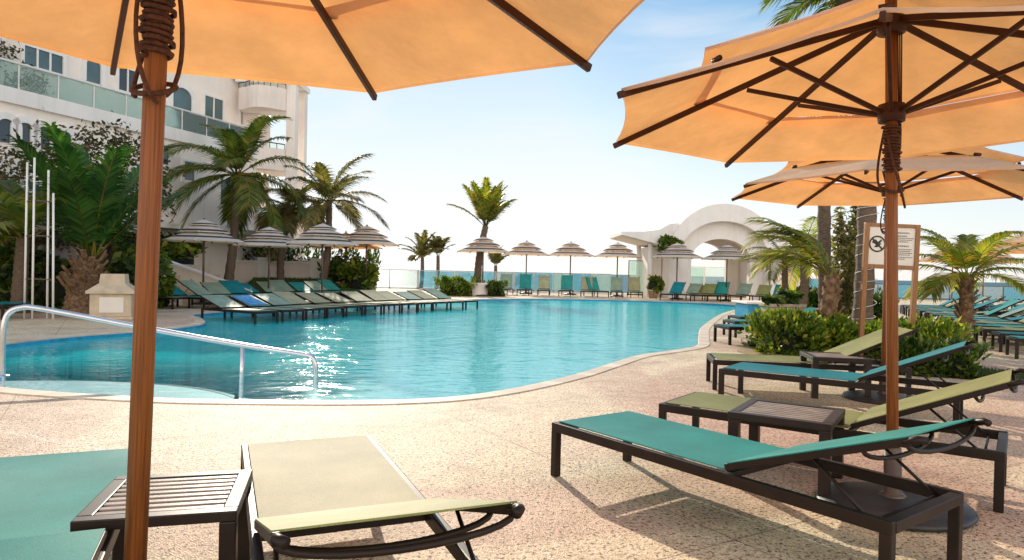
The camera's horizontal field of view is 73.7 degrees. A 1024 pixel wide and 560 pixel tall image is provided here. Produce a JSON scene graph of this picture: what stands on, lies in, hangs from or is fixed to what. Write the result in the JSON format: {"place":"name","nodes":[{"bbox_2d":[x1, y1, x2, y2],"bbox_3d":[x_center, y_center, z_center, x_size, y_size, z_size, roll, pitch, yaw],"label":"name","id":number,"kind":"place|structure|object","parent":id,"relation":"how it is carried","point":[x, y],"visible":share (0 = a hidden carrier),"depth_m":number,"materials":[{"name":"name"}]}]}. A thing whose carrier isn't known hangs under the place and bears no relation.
{"place":"outdoors","nodes":[
{"label":"outdoors","id":0,"kind":"place"},
{"bbox_2d":[0,288,1023,559],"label":"pool deck","id":1,"kind":"structure","parent":0,"point":[594,502],"depth_m":4.75,"materials":[{"name":"concrete"}]},
{"bbox_2d":[0,38,54,97],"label":"tree","id":2,"kind":"object","parent":1,"relation":"on","point":[29,82],"visible":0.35,"depth_m":23.83,"materials":[{"name":"green plant"}]},
{"bbox_2d":[0,241,61,308],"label":"shrub","id":3,"kind":"object","parent":1,"relation":"on","point":[7,254],"visible":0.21,"depth_m":18.66,"materials":[{"name":"green plant"}]},
{"bbox_2d":[23,158,54,318],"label":"white poles","id":4,"kind":"object","parent":1,"relation":"on","point":[33,236],"visible":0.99,"depth_m":15.76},
{"bbox_2d":[9,257,99,310],"bbox_3d":[-12.331,0.147,18.700,2.576,1.583,1.620,1,1,0],"label":"shrub","id":5,"kind":"object","parent":1,"relation":"on","point":[40,291],"visible":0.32,"depth_m":18.24,"materials":[{"name":"green plant"}]},
{"bbox_2d":[0,448,127,559],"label":"sun lounger","id":6,"kind":"object","parent":1,"relation":"on","point":[46,500],"visible":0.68,"depth_m":2.75,"materials":[{"name":"fabric"}]},
{"bbox_2d":[0,119,133,256],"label":"tree","id":7,"kind":"object","parent":1,"relation":"on","point":[18,177],"visible":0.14,"depth_m":20.84,"materials":[{"name":"green plant"}]},
{"bbox_2d":[0,164,136,312],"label":"palm tree","id":8,"kind":"object","parent":1,"relation":"on","point":[12,221],"visible":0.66,"depth_m":17.25,"materials":[{"name":"green plant"}]},
{"bbox_2d":[6,120,191,314],"bbox_3d":[-10.996,-1.416,17.626,4.387,4.643,4.830,1,1,0],"label":"palm tree","id":9,"kind":"object","parent":1,"relation":"on","point":[94,210],"visible":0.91,"depth_m":17.02,"materials":[{"name":"green plant"}]},
{"bbox_2d":[85,274,134,319],"bbox_3d":[-9.491,0.384,16.298,1.000,1.060,1.000,1,1,-20],"label":"stone pedestal","id":10,"kind":"object","parent":1,"relation":"on","point":[111,296],"visible":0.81,"depth_m":15.93,"materials":[{"name":"beige stone"}]},
{"bbox_2d":[49,110,184,270],"bbox_3d":[-12.760,-2.335,21.910,3.945,6.229,3.654,1,1,0],"label":"tree","id":11,"kind":"object","parent":1,"relation":"on","point":[114,141],"visible":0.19,"depth_m":21.49,"materials":[{"name":"green plant"}]},
{"bbox_2d":[104,233,163,306],"bbox_3d":[-10.174,-0.142,18.488,1.505,2.205,1.534,1,1,0],"label":"shrub","id":12,"kind":"object","parent":1,"relation":"on","point":[123,260],"visible":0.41,"depth_m":18.09,"materials":[{"name":"green plant"}]},
{"bbox_2d":[0,33,309,279],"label":"hotel","id":13,"kind":"structure","parent":1,"relation":"on","point":[89,92],"depth_m":29.11,"materials":[{"name":"beige paint"}]},
{"bbox_2d":[0,112,22,150],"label":"window","id":14,"kind":"structure","parent":13,"relation":"in","point":[6,118],"depth_m":22.55,"materials":[{"name":"white glass"}]},
{"bbox_2d":[9,116,40,151],"bbox_3d":[-16.470,-4.927,23.097,0.110,1.210,0.980,1,1,21],"label":"window","id":15,"kind":"structure","parent":13,"relation":"in","point":[26,121],"depth_m":23.09,"materials":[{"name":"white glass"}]},
{"bbox_2d":[20,42,66,78],"bbox_3d":[-17.346,-8.143,25.303,0.130,0.940,1.683,1,1,21],"label":"window","id":16,"kind":"structure","parent":13,"relation":"in","point":[56,62],"depth_m":25.32,"materials":[{"name":"white glass"}]},
{"bbox_2d":[38,233,79,260],"bbox_3d":[-16.140,-0.568,24.287,0.027,2.300,1.700,1,1,21],"label":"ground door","id":17,"kind":"structure","parent":13,"relation":"in","point":[65,251],"depth_m":24.37,"materials":[{"name":"grey glass"}]},
{"bbox_2d":[80,59,105,90],"bbox_3d":[-16.644,-8.310,27.128,0.110,1.338,1.056,1,1,21],"label":"window","id":18,"kind":"structure","parent":13,"relation":"in","point":[90,71],"depth_m":27.15,"materials":[{"name":"white glass"}]},
{"bbox_2d":[115,64,139,96],"bbox_3d":[-16.075,-8.333,28.566,0.130,1.205,1.110,1,1,21],"label":"window","id":19,"kind":"structure","parent":13,"relation":"in","point":[123,77],"depth_m":28.44,"materials":[{"name":"white glass"}]},
{"bbox_2d":[168,83,195,112],"bbox_3d":[-15.071,-8.251,31.183,0.110,1.472,1.493,1,1,21],"label":"window","id":20,"kind":"structure","parent":13,"relation":"in","point":[184,98],"depth_m":31.28,"materials":[{"name":"white glass"}]},
{"bbox_2d":[202,92,224,122],"bbox_3d":[-14.381,-8.233,32.927,0.130,1.350,1.391,1,1,21],"label":"window","id":21,"kind":"structure","parent":13,"relation":"in","point":[213,106],"depth_m":32.89,"materials":[{"name":"blue glass"}]},
{"bbox_2d":[70,469,252,559],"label":"side table","id":22,"kind":"object","parent":1,"relation":"on","point":[196,498],"visible":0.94,"depth_m":2.60,"materials":[{"name":"wood"}]},
{"bbox_2d":[157,252,177,307],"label":"shrub","id":23,"kind":"object","parent":1,"relation":"on","point":[167,283],"visible":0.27,"depth_m":20.48,"materials":[{"name":"green plant"}]},
{"bbox_2d":[102,258,250,303],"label":"stairs","id":24,"kind":"structure","parent":1,"relation":"on","point":[187,272],"depth_m":24.42,"materials":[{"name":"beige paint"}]},
{"bbox_2d":[160,231,208,261],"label":"shrub","id":25,"kind":"object","parent":24,"relation":"on","point":[178,251],"visible":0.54,"depth_m":26.45,"materials":[{"name":"green plant"}]},
{"bbox_2d":[162,218,244,304],"bbox_3d":[-10.392,-0.633,22.997,2.404,2.900,2.404,1,1,11],"label":"striped parasol","id":26,"kind":"object","parent":1,"relation":"on","point":[203,231],"visible":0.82,"depth_m":22.56,"materials":[{"name":"white fabric"}]},
{"bbox_2d":[176,279,234,306],"bbox_3d":[-9.429,0.431,21.467,2.143,0.848,0.698,1,1,15],"label":"sun lounger","id":27,"kind":"object","parent":1,"relation":"on","point":[193,286],"visible":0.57,"depth_m":21.59,"materials":[{"name":"fabric"}]},
{"bbox_2d":[200,282,231,302],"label":"sun lounger","id":28,"kind":"object","parent":1,"relation":"on","point":[216,288],"visible":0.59,"depth_m":22.75,"materials":[{"name":"fabric"}]},
{"bbox_2d":[161,115,314,279],"bbox_3d":[-11.263,-2.988,27.971,6.104,7.516,6.132,1,1,-32],"label":"palm tree","id":29,"kind":"object","parent":1,"relation":"on","point":[244,194],"visible":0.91,"depth_m":27.52,"materials":[{"name":"green plant"}]},
{"bbox_2d":[219,280,266,302],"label":"sun lounger","id":30,"kind":"object","parent":1,"relation":"on","point":[234,287],"visible":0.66,"depth_m":23.67,"materials":[{"name":"fabric"}]},
{"bbox_2d":[233,226,303,300],"bbox_3d":[-9.079,-0.605,25.497,2.356,2.842,2.356,2,1,39],"label":"striped parasol","id":31,"kind":"object","parent":1,"relation":"on","point":[269,237],"visible":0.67,"depth_m":25.03,"materials":[{"name":"white fabric"}]},
{"bbox_2d":[252,182,332,280],"bbox_3d":[-10.185,-1.836,31.183,4.429,5.140,5.179,1,1,0],"label":"palm tree","id":32,"kind":"object","parent":1,"relation":"on","point":[290,223],"visible":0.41,"depth_m":29.98,"materials":[{"name":"green plant"}]},
{"bbox_2d":[247,276,361,299],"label":"grass","id":33,"kind":"structure","parent":1,"relation":"on","point":[254,284],"depth_m":30.68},
{"bbox_2d":[235,257,377,290],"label":"garden wall","id":34,"kind":"structure","parent":1,"relation":"on","point":[246,271],"depth_m":32.00,"materials":[{"name":"paint"}]},
{"bbox_2d":[242,245,380,284],"bbox_3d":[-9.999,-0.779,33.388,7.222,3.128,2.330,1,1,0],"label":"hedge","id":35,"kind":"object","parent":1,"relation":"on","point":[370,257],"visible":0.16,"depth_m":33.13,"materials":[{"name":"green plant"}]},
{"bbox_2d":[0,0,644,559],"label":"parasol","id":36,"kind":"object","parent":1,"relation":"on","point":[372,48],"visible":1,"depth_m":3.03,"materials":[{"name":"orange fabric"}]},
{"bbox_2d":[286,222,358,297],"bbox_3d":[-6.615,-0.563,23.797,2.404,2.900,2.404,2,1,27],"label":"striped parasol","id":37,"kind":"object","parent":1,"relation":"on","point":[322,234],"visible":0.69,"depth_m":23.30,"materials":[{"name":"white fabric"}]},
{"bbox_2d":[279,153,389,279],"bbox_3d":[-7.902,-2.433,30.422,4.884,6.488,5.081,1,1,-26],"label":"palm tree","id":38,"kind":"object","parent":1,"relation":"on","point":[327,190],"visible":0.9,"depth_m":30.11,"materials":[{"name":"green plant"}]},
{"bbox_2d":[312,254,365,282],"bbox_3d":[-7.800,-0.144,31.505,2.838,2.086,2.327,1,1,0],"label":"bush","id":39,"kind":"object","parent":1,"relation":"on","point":[336,261],"visible":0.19,"depth_m":30.86,"materials":[{"name":"green plant"}]},
{"bbox_2d":[330,258,380,294],"bbox_3d":[-6.919,-0.012,30.544,2.132,1.929,2.280,1,1,0],"label":"bush","id":40,"kind":"object","parent":1,"relation":"on","point":[354,276],"visible":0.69,"depth_m":29.95,"materials":[{"name":"green plant"}]},
{"bbox_2d":[345,225,398,298],"bbox_3d":[-6.398,-0.804,29.994,2.692,3.248,2.692,2,1,45],"label":"striped parasol","id":41,"kind":"object","parent":1,"relation":"on","point":[366,235],"visible":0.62,"depth_m":29.42,"materials":[{"name":"white fabric"}]},
{"bbox_2d":[241,435,524,559],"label":"sun lounger","id":42,"kind":"object","parent":1,"relation":"on","point":[300,488],"visible":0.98,"depth_m":2.73,"materials":[{"name":"fabric"}]},
{"bbox_2d":[433,275,480,296],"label":"bush","id":43,"kind":"object","parent":1,"relation":"on","point":[457,286],"visible":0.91,"depth_m":35.57,"materials":[{"name":"green plant"}]},
{"bbox_2d":[470,282,488,295],"bbox_3d":[-1.816,0.493,36.408,1.240,0.700,1.240,1,1,0],"label":"planter","id":44,"kind":"object","parent":1,"relation":"on","point":[480,289],"visible":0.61,"depth_m":35.88,"materials":[{"name":"paint"}]},
{"bbox_2d":[446,177,517,282],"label":"palm tree","id":45,"kind":"object","parent":44,"relation":"in","point":[486,204],"visible":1,"depth_m":35.90,"materials":[{"name":"green plant"}]},
{"bbox_2d":[457,236,509,295],"bbox_3d":[-1.533,-0.742,35.994,2.644,3.190,2.644,2,1,33],"label":"striped parasol","id":46,"kind":"object","parent":1,"relation":"on","point":[489,245],"visible":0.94,"depth_m":35.45,"materials":[{"name":"white fabric"}]},
{"bbox_2d":[483,279,507,296],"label":"bush","id":47,"kind":"object","parent":1,"relation":"on","point":[494,289],"visible":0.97,"depth_m":36.06,"materials":[{"name":"green plant"}]},
{"bbox_2d":[503,240,549,293],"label":"striped parasol","id":48,"kind":"object","parent":1,"relation":"on","point":[526,248],"visible":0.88,"depth_m":40.93,"materials":[{"name":"white fabric"}]},
{"bbox_2d":[456,271,611,292],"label":"glass fence","id":49,"kind":"object","parent":1,"relation":"on","point":[533,290],"visible":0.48,"depth_m":46.47,"materials":[{"name":"glass"}]},
{"bbox_2d":[547,241,593,294],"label":"striped parasol","id":50,"kind":"object","parent":1,"relation":"on","point":[570,249],"visible":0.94,"depth_m":40.94,"materials":[{"name":"white fabric"}]},
{"bbox_2d":[594,242,640,296],"bbox_3d":[6.167,-0.627,39.994,2.644,3.190,2.644,1,1,-43],"label":"striped parasol","id":51,"kind":"object","parent":1,"relation":"on","point":[617,250],"visible":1,"depth_m":39.46,"materials":[{"name":"white fabric"}]},
{"bbox_2d":[647,290,657,297],"bbox_3d":[7.908,0.786,38.210,0.660,0.480,0.660,1,1,0],"label":"flower pot","id":52,"kind":"object","parent":1,"relation":"on","point":[652,294],"visible":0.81,"depth_m":38.00,"materials":[{"name":"stone"}]},
{"bbox_2d":[645,274,664,293],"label":"potted plant","id":53,"kind":"object","parent":52,"relation":"in","point":[656,284],"visible":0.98,"depth_m":37.96,"materials":[{"name":"green plant"}]},
{"bbox_2d":[651,242,702,299],"bbox_3d":[9.060,-0.508,37.495,2.596,3.132,2.596,1,1,-18],"label":"striped parasol","id":54,"kind":"object","parent":1,"relation":"on","point":[677,250],"visible":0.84,"depth_m":36.99,"materials":[{"name":"white fabric"}]},
{"bbox_2d":[610,204,814,299],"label":"pavilion","id":55,"kind":"structure","parent":1,"relation":"on","point":[718,225],"depth_m":39.97,"materials":[{"name":"paint"}]},
{"bbox_2d":[656,233,684,252],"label":"hanging plant","id":56,"kind":"object","parent":55,"relation":"hanging from","point":[665,241],"visible":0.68,"depth_m":38.76,"materials":[{"name":"green plant"}]},
{"bbox_2d":[701,244,751,300],"bbox_3d":[11.477,-0.403,36.495,2.524,3.045,2.524,1,1,5],"label":"striped parasol","id":57,"kind":"object","parent":1,"relation":"on","point":[727,252],"visible":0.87,"depth_m":36.05,"materials":[{"name":"white fabric"}]},
{"bbox_2d":[713,324,748,344],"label":"sun lounger","id":58,"kind":"object","parent":1,"relation":"on","point":[729,327],"visible":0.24,"depth_m":13.24,"materials":[{"name":"fabric"}]},
{"bbox_2d":[731,300,763,314],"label":"pool wall","id":59,"kind":"structure","parent":1,"relation":"on","point":[743,307],"depth_m":20.40,"materials":[{"name":"blue tile"}]},
{"bbox_2d":[551,411,991,559],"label":"sun lounger","id":60,"kind":"object","parent":1,"relation":"on","point":[739,457],"visible":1,"depth_m":3.30,"materials":[{"name":"fabric"}]},
{"bbox_2d":[741,229,816,289],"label":"palm tree","id":61,"kind":"object","parent":1,"relation":"on","point":[784,275],"visible":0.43,"depth_m":19.91,"materials":[{"name":"green plant"}]},
{"bbox_2d":[759,303,806,311],"bbox_3d":[6.528,0.907,16.510,0.880,0.680,0.680,1,1,-5],"label":"stone planter","id":62,"kind":"object","parent":1,"relation":"on","point":[774,306],"visible":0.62,"depth_m":16.20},
{"bbox_2d":[761,287,804,306],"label":"planter plant","id":63,"kind":"object","parent":62,"relation":"in","point":[783,296],"visible":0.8,"depth_m":16.28,"materials":[{"name":"green plant"}]},
{"bbox_2d":[727,398,844,495],"bbox_3d":[1.768,1.062,4.392,0.600,0.450,0.600,2,1,33],"label":"side table","id":64,"kind":"object","parent":1,"relation":"on","point":[824,421],"visible":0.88,"depth_m":4.28,"materials":[{"name":"wood"}]},
{"bbox_2d":[740,211,850,304],"bbox_3d":[8.158,-0.335,19.087,3.162,3.208,3.512,2,1,43],"label":"palm tree","id":65,"kind":"object","parent":1,"relation":"on","point":[804,273],"visible":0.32,"depth_m":18.93,"materials":[{"name":"green plant"}]},
{"bbox_2d":[737,346,880,359],"bbox_3d":[5.677,1.277,11.930,3.535,0.001,2.631,1,1,0],"label":"planting bed","id":66,"kind":"object","parent":1,"relation":"on","point":[747,350],"visible":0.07,"depth_m":11.75,"materials":[{"name":"soil"}]},
{"bbox_2d":[735,220,844,331],"bbox_3d":[4.897,0.104,12.364,1.842,2.337,1.662,1,1,0],"label":"palm tree","id":67,"kind":"object","parent":66,"relation":"on","point":[830,296],"visible":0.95,"depth_m":11.95,"materials":[{"name":"green plant"}]},
{"bbox_2d":[736,306,980,358],"bbox_3d":[5.754,0.921,11.887,3.546,0.935,2.251,1,1,17],"label":"hedge","id":68,"kind":"object","parent":66,"relation":"on","point":[790,332],"visible":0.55,"depth_m":11.43,"materials":[{"name":"green plant"}]},
{"bbox_2d":[858,222,920,355],"bbox_3d":[6.237,0.185,11.300,0.896,2.232,0.070,3,1,2],"label":"notice board","id":69,"kind":"object","parent":66,"relation":"on","point":[908,246],"visible":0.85,"depth_m":11.27,"materials":[{"name":"brown wood"}]},
{"bbox_2d":[706,327,919,394],"bbox_3d":[3.436,0.893,7.969,2.181,0.774,0.698,1,1,10],"label":"sun lounger","id":70,"kind":"object","parent":1,"relation":"on","point":[864,344],"visible":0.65,"depth_m":7.81,"materials":[{"name":"fabric"}]},
{"bbox_2d":[784,113,849,308],"bbox_3d":[7.367,-2.282,15.902,4.283,7.123,4.393,1,1,0],"label":"palm tree","id":71,"kind":"object","parent":1,"relation":"on","point":[824,224],"visible":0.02,"depth_m":15.87,"materials":[{"name":"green plant"}]},
{"bbox_2d":[758,0,876,323],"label":"palm tree","id":72,"kind":"object","parent":1,"relation":"on","point":[787,17],"visible":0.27,"depth_m":13.54,"materials":[{"name":"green plant"}]},
{"bbox_2d":[613,0,1023,531],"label":"parasol","id":73,"kind":"object","parent":1,"relation":"on","point":[886,72],"visible":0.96,"depth_m":4.28,"materials":[{"name":"orange fabric"}]},
{"bbox_2d":[799,351,871,398],"bbox_3d":[3.599,1.063,7.632,0.600,0.450,0.600,1,1,10],"label":"side table","id":74,"kind":"object","parent":1,"relation":"on","point":[815,357],"visible":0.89,"depth_m":7.39,"materials":[{"name":"brown metal"}]},
{"bbox_2d":[658,368,1023,512],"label":"sun lounger","id":75,"kind":"object","parent":1,"relation":"on","point":[982,387],"visible":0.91,"depth_m":4.35,"materials":[{"name":"fabric"}]},
{"bbox_2d":[828,206,856,317],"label":"cypress tree","id":76,"kind":"object","parent":1,"relation":"on","point":[846,300],"visible":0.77,"depth_m":14.69,"materials":[{"name":"green plant"}]},
{"bbox_2d":[788,285,899,319],"bbox_3d":[9.687,0.703,20.265,3.216,1.274,2.163,1,1,13],"label":"hedge","id":77,"kind":"object","parent":1,"relation":"on","point":[813,301],"visible":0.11,"depth_m":19.73,"materials":[{"name":"green plant"}]},
{"bbox_2d":[718,340,975,420],"bbox_3d":[3.234,0.911,6.726,2.188,0.760,0.698,2,1,36],"label":"sun lounger","id":78,"kind":"object","parent":1,"relation":"on","point":[737,369],"visible":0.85,"depth_m":6.59,"materials":[{"name":"fabric"}]},
{"bbox_2d":[839,206,856,319],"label":"cypress tree","id":79,"kind":"object","parent":1,"relation":"on","point":[853,221],"visible":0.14,"depth_m":15.11,"materials":[{"name":"green plant"}]},
{"bbox_2d":[731,147,1023,404],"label":"parasol","id":80,"kind":"object","parent":1,"relation":"on","point":[1000,175],"visible":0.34,"depth_m":7.64,"materials":[{"name":"orange fabric"}]},
{"bbox_2d":[898,228,1023,339],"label":"palm tree","id":81,"kind":"object","parent":1,"relation":"on","point":[969,251],"visible":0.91,"depth_m":13.47,"materials":[{"name":"green plant"}]},
{"bbox_2d":[930,299,1023,324],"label":"sun lounger","id":82,"kind":"object","parent":1,"relation":"on","point":[1002,307],"visible":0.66,"depth_m":19.07,"materials":[{"name":"fabric"}]},
{"bbox_2d":[975,327,1023,344],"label":"sun lounger","id":83,"kind":"object","parent":1,"relation":"on","point":[984,330],"visible":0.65,"depth_m":13.89,"materials":[{"name":"metal"}]},
{"bbox_2d":[991,331,1023,351],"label":"sun lounger","id":84,"kind":"object","parent":1,"relation":"on","point":[1001,334],"visible":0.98,"depth_m":12.85,"materials":[{"name":"brown metal"}]},
{"bbox_2d":[993,234,1023,253],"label":"parasol","id":85,"kind":"object","parent":1,"relation":"on","point":[1019,240],"visible":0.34,"depth_m":21.09,"materials":[{"name":"orange fabric"}]},
{"bbox_2d":[1005,335,1023,358],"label":"sun lounger","id":86,"kind":"object","parent":1,"relation":"on","point":[1016,339],"visible":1,"depth_m":11.84,"materials":[{"name":"brown metal"}]},
{"bbox_2d":[245,0,1023,282],"label":"sky","id":87,"kind":"structure","parent":0,"point":[550,134],"materials":[{"name":"white"}]},
{"bbox_2d":[377,270,1023,299],"bbox_3d":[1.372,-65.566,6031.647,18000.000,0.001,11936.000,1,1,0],"label":"sea","id":88,"kind":"structure","parent":0,"point":[404,278],"depth_m":370.11,"materials":[{"name":"liquid"}]},
{"bbox_2d":[879,364,1023,380],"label":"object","id":89,"kind":"structure","parent":0,"point":[987,371],"depth_m":9.40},
{"bbox_2d":[898,334,997,378],"bbox_3d":[5.939,1.054,9.603,1.473,0.584,1.132,1,1,19],"label":"bush","id":90,"kind":"object","parent":89,"relation":"on","point":[956,364],"visible":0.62,"depth_m":9.30,"materials":[{"name":"green plant"}]},
{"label":"pool basin","id":91,"kind":"structure","parent":0,"visible":0},
{"bbox_2d":[0,300,734,401],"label":"pool water","id":92,"kind":"structure","parent":91,"relation":"in","point":[410,352],"depth_m":11.31,"materials":[{"name":"liquid"}]},
{"bbox_2d":[0,298,734,404],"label":"pool coping","id":93,"kind":"object","parent":91,"relation":"on","point":[703,339],"visible":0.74,"depth_m":7.05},
{"bbox_2d":[6,299,734,347],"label":"waterline tiles","id":94,"kind":"object","parent":91,"relation":"attached to","point":[73,338],"visible":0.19,"depth_m":14.25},
{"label":"pool ledge","id":95,"kind":"structure","parent":91,"relation":"on","visible":0},
{"bbox_2d":[199,295,278,323],"bbox_3d":[-6.898,0.741,17.171,2.222,0.669,0.698,2,1,31],"label":"sun lounger","id":96,"kind":"object","parent":95,"relation":"on","point":[222,303],"visible":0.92,"depth_m":17.26,"materials":[{"name":"fabric"}]},
{"bbox_2d":[229,295,304,321],"bbox_3d":[-6.497,0.756,17.987,2.232,0.638,0.698,2,1,32],"label":"sun lounger","id":97,"kind":"object","parent":95,"relation":"on","point":[282,310],"visible":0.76,"depth_m":17.87,"materials":[{"name":"fabric"}]},
{"bbox_2d":[252,293,325,319],"bbox_3d":[-6.159,0.738,18.788,2.222,0.669,0.698,2,1,32],"label":"sun lounger","id":98,"kind":"object","parent":95,"relation":"on","point":[272,300],"visible":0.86,"depth_m":18.88,"materials":[{"name":"fabric"}]},
{"bbox_2d":[271,291,344,317],"bbox_3d":[-5.860,0.714,19.490,2.206,0.715,0.698,2,1,27],"label":"sun lounger","id":99,"kind":"object","parent":95,"relation":"on","point":[292,298],"visible":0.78,"depth_m":19.58,"materials":[{"name":"fabric"}]},
{"bbox_2d":[294,292,363,316],"bbox_3d":[-5.504,0.734,20.391,2.222,0.669,0.698,2,1,31],"label":"sun lounger","id":100,"kind":"object","parent":95,"relation":"on","point":[314,299],"visible":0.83,"depth_m":20.43,"materials":[{"name":"fabric"}]},
{"bbox_2d":[317,293,381,314],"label":"sun lounger","id":101,"kind":"object","parent":95,"relation":"on","point":[335,298],"visible":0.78,"depth_m":21.28,"materials":[{"name":"fabric"}]},
{"bbox_2d":[340,291,400,313],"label":"sun lounger","id":102,"kind":"object","parent":95,"relation":"on","point":[356,296],"visible":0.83,"depth_m":22.14,"materials":[{"name":"fabric"}]},
{"bbox_2d":[358,290,417,312],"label":"sun lounger","id":103,"kind":"object","parent":95,"relation":"on","point":[374,296],"visible":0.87,"depth_m":22.92,"materials":[{"name":"fabric"}]},
{"bbox_2d":[392,291,447,310],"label":"sun lounger","id":104,"kind":"object","parent":95,"relation":"on","point":[407,296],"visible":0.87,"depth_m":24.39,"materials":[{"name":"fabric"}]},
{"bbox_2d":[407,290,463,309],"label":"sun lounger","id":105,"kind":"object","parent":95,"relation":"on","point":[422,295],"visible":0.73,"depth_m":25.07,"materials":[{"name":"fabric"}]},
{"bbox_2d":[423,289,477,308],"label":"sun lounger","id":106,"kind":"object","parent":95,"relation":"on","point":[438,294],"visible":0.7,"depth_m":25.81,"materials":[{"name":"fabric"}]},
{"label":"pool step","id":107,"kind":"structure","parent":91,"relation":"on","visible":0},
{"bbox_2d":[0,304,318,382],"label":"pool handrail","id":108,"kind":"object","parent":107,"relation":"on","point":[12,310],"visible":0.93,"depth_m":7.91,"materials":[{"name":"metal"}]},
{"bbox_3d":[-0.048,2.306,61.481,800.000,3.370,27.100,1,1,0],"label":"beach","id":109,"kind":"structure","parent":0,"visible":0},
{"bbox_2d":[398,230,449,287],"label":"palm tree","id":110,"kind":"object","parent":109,"relation":"on","point":[422,246],"visible":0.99,"depth_m":49.69,"materials":[{"name":"green plant"}]},
{"bbox_2d":[427,235,455,287],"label":"palm tree","id":111,"kind":"object","parent":109,"relation":"on","point":[440,242],"visible":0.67,"depth_m":50.86,"materials":[{"name":"green plant"}]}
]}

